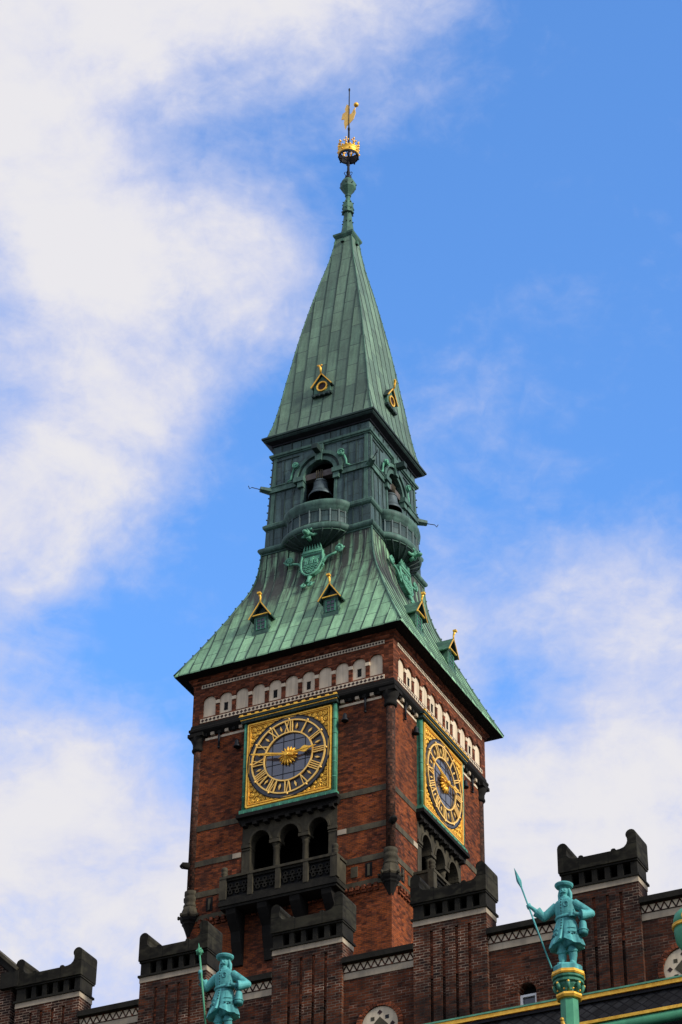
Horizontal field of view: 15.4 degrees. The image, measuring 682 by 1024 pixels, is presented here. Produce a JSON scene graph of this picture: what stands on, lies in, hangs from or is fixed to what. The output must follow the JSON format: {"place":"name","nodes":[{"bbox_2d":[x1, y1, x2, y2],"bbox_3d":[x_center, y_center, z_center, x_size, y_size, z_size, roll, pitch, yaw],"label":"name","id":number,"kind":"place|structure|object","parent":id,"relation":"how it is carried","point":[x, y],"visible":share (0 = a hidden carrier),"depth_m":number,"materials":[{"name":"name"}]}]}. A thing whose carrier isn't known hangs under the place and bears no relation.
{"place":"outdoors","nodes":[
{"label":"outdoors","id":0,"kind":"place"},
{"bbox_2d":[196,945,250,1023],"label":"watchman statue","id":1,"kind":"object","parent":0,"point":[225,1003],"visible":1,"depth_m":72.56,"materials":[{"name":"teal metal"}]},
{"bbox_2d":[0,0,681,1007],"label":"sky","id":2,"kind":"structure","parent":0,"point":[172,198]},
{"bbox_2d":[551,962,585,1023],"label":"statue column","id":3,"kind":"structure","parent":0,"point":[568,979],"depth_m":67.53,"materials":[{"name":"teal metal"}]},
{"bbox_2d":[514,868,594,968],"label":"watchman statue","id":4,"kind":"object","parent":3,"relation":"on","point":[567,936],"visible":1,"depth_m":68.69,"materials":[{"name":"teal metal"}]},
{"bbox_2d":[672,908,681,950],"bbox_3d":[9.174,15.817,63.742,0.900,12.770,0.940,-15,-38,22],"label":"roof ornament","id":5,"kind":"object","parent":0,"point":[677,926],"visible":1,"depth_m":66.89,"materials":[{"name":"green metal"}]},
{"label":"ground","id":6,"kind":"structure","parent":0,"visible":0},
{"bbox_2d":[173,130,503,976],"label":"clock tower","id":7,"kind":"structure","parent":6,"relation":"on","point":[333,600],"depth_m":118.15,"materials":[{"name":"brick"}]},
{"bbox_2d":[206,897,212,911],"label":"slit window","id":8,"kind":"structure","parent":7,"relation":"in","point":[209,901],"depth_m":112.67,"materials":[{"name":"grey glass"}]},
{"bbox_2d":[238,692,339,814],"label":"tower clock","id":9,"kind":"object","parent":7,"relation":"on","point":[290,754],"visible":1,"depth_m":114.80,"materials":[{"name":"gold metal"}]},
{"bbox_2d":[305,468,332,500],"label":"bell","id":10,"kind":"object","parent":7,"relation":"hanging from","point":[318,480],"visible":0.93,"depth_m":126.51,"materials":[{"name":"grey metal"}]},
{"bbox_2d":[341,88,358,130],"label":"weather vane","id":11,"kind":"object","parent":7,"relation":"on","point":[347,117],"visible":1,"depth_m":144.42,"materials":[{"name":"gold metal"}]},
{"bbox_2d":[365,862,371,877],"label":"slit window","id":12,"kind":"structure","parent":7,"relation":"in","point":[368,866],"depth_m":109.78,"materials":[{"name":"grey glass"}]},
{"bbox_2d":[388,483,401,512],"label":"bell","id":13,"kind":"object","parent":7,"relation":"hanging from","point":[393,497],"visible":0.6,"depth_m":127.25,"materials":[{"name":"grey metal"}]},
{"bbox_2d":[401,867,404,883],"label":"slit window","id":14,"kind":"structure","parent":7,"relation":"in","point":[402,870],"depth_m":110.21,"materials":[{"name":"grey glass"}]},
{"bbox_2d":[416,708,469,851],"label":"tower clock","id":15,"kind":"object","parent":7,"relation":"on","point":[443,758],"visible":1,"depth_m":116.52,"materials":[{"name":"gold metal"}]},
{"bbox_2d":[0,829,681,1023],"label":"city hall","id":16,"kind":"structure","parent":6,"relation":"on","point":[462,958],"depth_m":76.19,"materials":[{"name":"brick"}]},
{"bbox_2d":[520,993,536,1004],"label":"window","id":17,"kind":"structure","parent":16,"relation":"in","point":[528,998],"depth_m":74.12,"materials":[{"name":"white paint"}]}
]}

